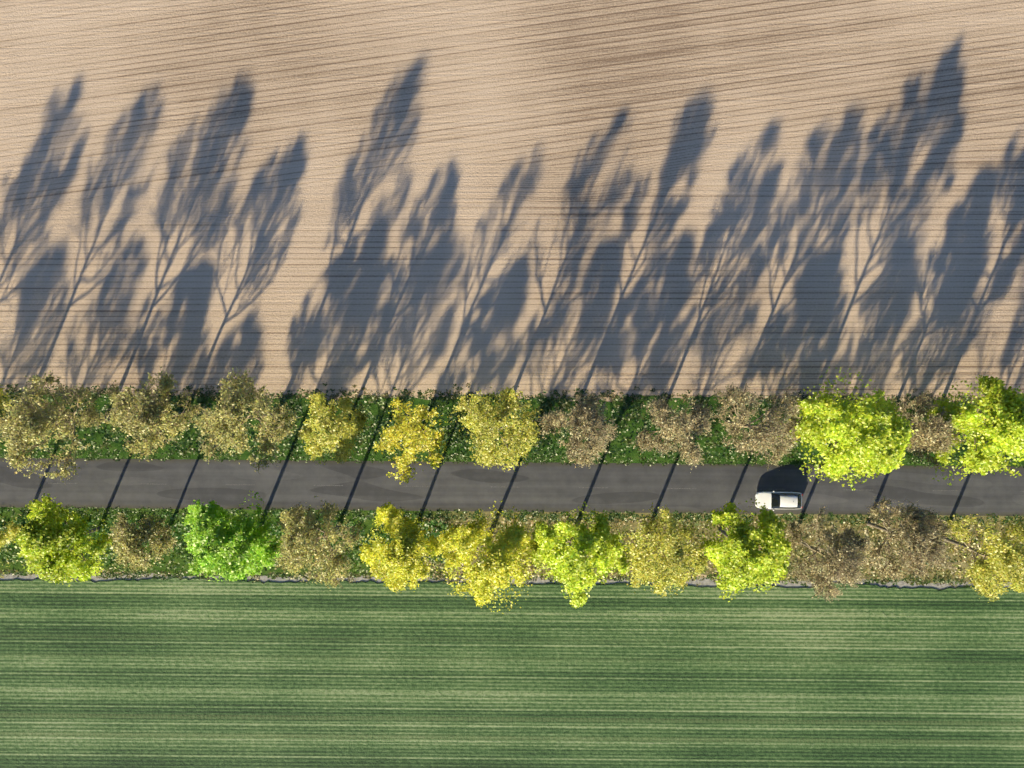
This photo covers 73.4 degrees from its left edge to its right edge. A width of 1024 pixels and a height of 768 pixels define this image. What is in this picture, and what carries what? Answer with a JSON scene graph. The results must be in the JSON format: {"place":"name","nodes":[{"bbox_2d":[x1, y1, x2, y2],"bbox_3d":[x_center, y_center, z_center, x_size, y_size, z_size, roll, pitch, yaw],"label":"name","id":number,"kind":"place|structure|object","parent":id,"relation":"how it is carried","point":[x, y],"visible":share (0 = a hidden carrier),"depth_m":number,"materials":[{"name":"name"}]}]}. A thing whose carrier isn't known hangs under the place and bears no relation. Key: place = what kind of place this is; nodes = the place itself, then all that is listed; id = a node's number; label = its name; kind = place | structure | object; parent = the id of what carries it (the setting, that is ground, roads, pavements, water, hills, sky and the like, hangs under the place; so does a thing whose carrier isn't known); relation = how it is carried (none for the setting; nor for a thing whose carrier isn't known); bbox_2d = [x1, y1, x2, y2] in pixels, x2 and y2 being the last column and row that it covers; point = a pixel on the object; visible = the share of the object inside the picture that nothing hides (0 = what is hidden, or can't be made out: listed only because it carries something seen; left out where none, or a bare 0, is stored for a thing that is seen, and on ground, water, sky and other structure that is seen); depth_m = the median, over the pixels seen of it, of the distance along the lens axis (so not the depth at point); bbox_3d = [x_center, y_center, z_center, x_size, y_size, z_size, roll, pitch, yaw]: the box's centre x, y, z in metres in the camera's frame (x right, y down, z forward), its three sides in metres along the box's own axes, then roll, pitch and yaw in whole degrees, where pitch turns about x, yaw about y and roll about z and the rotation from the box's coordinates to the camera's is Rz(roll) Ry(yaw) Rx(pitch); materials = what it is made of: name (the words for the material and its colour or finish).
{"place":"outdoors","nodes":[
{"label":"outdoors","id":0,"kind":"place"},
{"bbox_2d":[0,0,1023,589],"bbox_3d":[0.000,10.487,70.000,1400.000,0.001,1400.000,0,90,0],"label":"ground","id":1,"kind":"structure","parent":0,"point":[678,198],"depth_m":70.00,"materials":[{"name":"soil"}]},
{"bbox_2d":[0,573,1012,589],"bbox_3d":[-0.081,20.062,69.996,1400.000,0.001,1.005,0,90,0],"label":"ditch","id":2,"kind":"object","parent":1,"relation":"on","point":[705,582],"depth_m":70.00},
{"bbox_2d":[0,391,1023,468],"bbox_3d":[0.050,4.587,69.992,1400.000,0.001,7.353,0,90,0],"label":"verge","id":3,"kind":"structure","parent":1,"relation":"on","point":[378,456],"depth_m":69.99,"materials":[{"name":"green plant"}]},
{"bbox_2d":[0,384,22,447],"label":"tree","id":4,"kind":"object","parent":3,"relation":"on","point":[2,399],"visible":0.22,"depth_m":62.89,"materials":[{"name":"yellow plant"}]},
{"bbox_2d":[0,371,115,481],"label":"tree","id":5,"kind":"object","parent":3,"relation":"on","point":[30,426],"visible":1,"depth_m":60.07,"materials":[{"name":"brown plant"}]},
{"bbox_2d":[102,367,201,461],"bbox_3d":[-33.156,2.194,64.501,7.433,11.012,8.551,-31,90,0],"label":"tree","id":6,"kind":"object","parent":3,"relation":"on","point":[139,423],"visible":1,"depth_m":61.75,"materials":[{"name":"brown plant"}]},
{"bbox_2d":[193,367,302,472],"bbox_3d":[-23.552,3.622,63.031,8.110,13.946,9.085,24,90,0],"label":"tree","id":7,"kind":"object","parent":3,"relation":"on","point":[237,398],"visible":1,"depth_m":59.93,"materials":[{"name":"brown plant"}]},
{"bbox_2d":[297,391,368,464],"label":"tree","id":8,"kind":"object","parent":3,"relation":"on","point":[323,420],"visible":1,"depth_m":62.12,"materials":[{"name":"yellow plant"}]},
{"bbox_2d":[373,397,451,484],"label":"tree","id":9,"kind":"object","parent":3,"relation":"on","point":[412,434],"visible":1,"depth_m":61.66,"materials":[{"name":"yellow plant"}]},
{"bbox_2d":[450,386,541,471],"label":"tree","id":10,"kind":"object","parent":3,"relation":"on","point":[482,422],"visible":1,"depth_m":60.51,"materials":[{"name":"yellow plant"}]},
{"bbox_2d":[0,383,1023,587],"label":"verge growth","id":11,"kind":"object","parent":3,"relation":"on","point":[11,555],"visible":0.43,"depth_m":69.84,"materials":[{"name":"green plant"}]},
{"bbox_2d":[532,393,619,468],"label":"tree","id":12,"kind":"object","parent":3,"relation":"on","point":[588,417],"visible":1,"depth_m":59.30,"materials":[{"name":"brown plant"}]},
{"bbox_2d":[631,395,715,472],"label":"tree","id":13,"kind":"object","parent":3,"relation":"on","point":[676,429],"visible":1,"depth_m":60.89,"materials":[{"name":"brown plant"}]},
{"bbox_2d":[706,378,802,470],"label":"tree","id":14,"kind":"object","parent":3,"relation":"on","point":[774,425],"visible":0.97,"depth_m":60.29,"materials":[{"name":"brown plant"}]},
{"bbox_2d":[766,367,917,489],"bbox_3d":[29.562,4.015,62.417,10.760,15.172,10.197,-40,90,0],"label":"tree","id":15,"kind":"object","parent":3,"relation":"on","point":[884,444],"visible":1,"depth_m":57.98,"materials":[{"name":"green plant"}]},
{"bbox_2d":[891,389,963,467],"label":"tree","id":16,"kind":"object","parent":3,"relation":"on","point":[933,430],"visible":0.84,"depth_m":62.25,"materials":[{"name":"brown plant"}]},
{"bbox_2d":[923,375,1023,485],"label":"tree","id":17,"kind":"object","parent":3,"relation":"on","point":[1003,426],"visible":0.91,"depth_m":60.43,"materials":[{"name":"green plant"}]},
{"bbox_2d":[0,507,1023,582],"bbox_3d":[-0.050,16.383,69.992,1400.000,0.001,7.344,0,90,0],"label":"verge","id":18,"kind":"structure","parent":1,"relation":"on","point":[367,525],"depth_m":69.99,"materials":[{"name":"green plant"}]},
{"bbox_2d":[0,514,22,577],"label":"tree","id":19,"kind":"object","parent":18,"relation":"on","point":[11,532],"visible":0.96,"depth_m":62.93,"materials":[{"name":"yellow plant"}]},
{"bbox_2d":[14,493,113,586],"bbox_3d":[-41.515,14.382,64.743,8.040,10.522,8.313,0,90,0],"label":"tree","id":20,"kind":"object","parent":18,"relation":"on","point":[42,541],"visible":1,"depth_m":62.24,"materials":[{"name":"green plant"}]},
{"bbox_2d":[108,507,177,573],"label":"tree","id":21,"kind":"object","parent":18,"relation":"on","point":[127,538],"visible":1,"depth_m":63.26,"materials":[{"name":"brown plant"}]},
{"bbox_2d":[182,491,284,583],"bbox_3d":[-25.288,14.060,64.059,9.315,11.890,8.272,-11,90,0],"label":"tree","id":22,"kind":"object","parent":18,"relation":"on","point":[218,532],"visible":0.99,"depth_m":60.76,"materials":[{"name":"green plant"}]},
{"bbox_2d":[269,496,364,590],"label":"tree","id":23,"kind":"object","parent":18,"relation":"on","point":[305,532],"visible":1,"depth_m":60.82,"materials":[{"name":"brown plant"}]},
{"bbox_2d":[359,502,448,592],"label":"tree","id":24,"kind":"object","parent":18,"relation":"on","point":[397,566],"visible":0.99,"depth_m":61.60,"materials":[{"name":"yellow plant"}]},
{"bbox_2d":[436,500,537,613],"bbox_3d":[-2.000,15.774,64.058,10.049,11.898,10.002,0,90,0],"label":"tree","id":25,"kind":"object","parent":18,"relation":"on","point":[504,554],"visible":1,"depth_m":60.80,"materials":[{"name":"yellow plant"}]},
{"bbox_2d":[530,501,630,608],"bbox_3d":[5.804,15.156,64.076,8.886,11.860,8.728,-33,90,0],"label":"tree","id":26,"kind":"object","parent":18,"relation":"on","point":[575,572],"visible":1,"depth_m":60.84,"materials":[{"name":"green plant"}]},
{"bbox_2d":[612,503,708,597],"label":"tree","id":27,"kind":"object","parent":18,"relation":"on","point":[670,545],"visible":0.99,"depth_m":61.41,"materials":[{"name":"yellow plant"}]},
{"bbox_2d":[700,498,791,601],"bbox_3d":[21.530,14.855,64.359,8.435,11.289,8.404,-20,90,0],"label":"tree","id":28,"kind":"object","parent":18,"relation":"on","point":[752,565],"visible":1,"depth_m":61.01,"materials":[{"name":"green plant"}]},
{"bbox_2d":[782,506,874,602],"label":"tree","id":29,"kind":"object","parent":18,"relation":"on","point":[846,559],"visible":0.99,"depth_m":61.13,"materials":[{"name":"brown plant"}]},
{"bbox_2d":[865,496,961,580],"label":"tree","id":30,"kind":"object","parent":18,"relation":"on","point":[917,532],"visible":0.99,"depth_m":61.57,"materials":[{"name":"brown plant"}]},
{"bbox_2d":[942,514,1023,602],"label":"tree","id":31,"kind":"object","parent":18,"relation":"on","point":[1005,559],"visible":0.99,"depth_m":61.25,"materials":[{"name":"yellow plant"}]},
{"bbox_2d":[0,577,1023,767],"bbox_3d":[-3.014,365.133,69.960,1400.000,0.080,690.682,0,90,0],"label":"crop field","id":32,"kind":"structure","parent":0,"point":[174,672],"depth_m":69.92,"materials":[{"name":"green plant"}]},
{"bbox_2d":[0,458,1023,515],"bbox_3d":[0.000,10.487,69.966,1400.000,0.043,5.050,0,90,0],"label":"road","id":33,"kind":"structure","parent":0,"point":[371,486],"depth_m":69.96,"materials":[{"name":"grey asphalt"}]},
{"bbox_2d":[755,491,802,510],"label":"car","id":34,"kind":"object","parent":33,"relation":"on","point":[773,500],"visible":0.87,"depth_m":68.90,"materials":[{"name":"white paint"}]}
]}

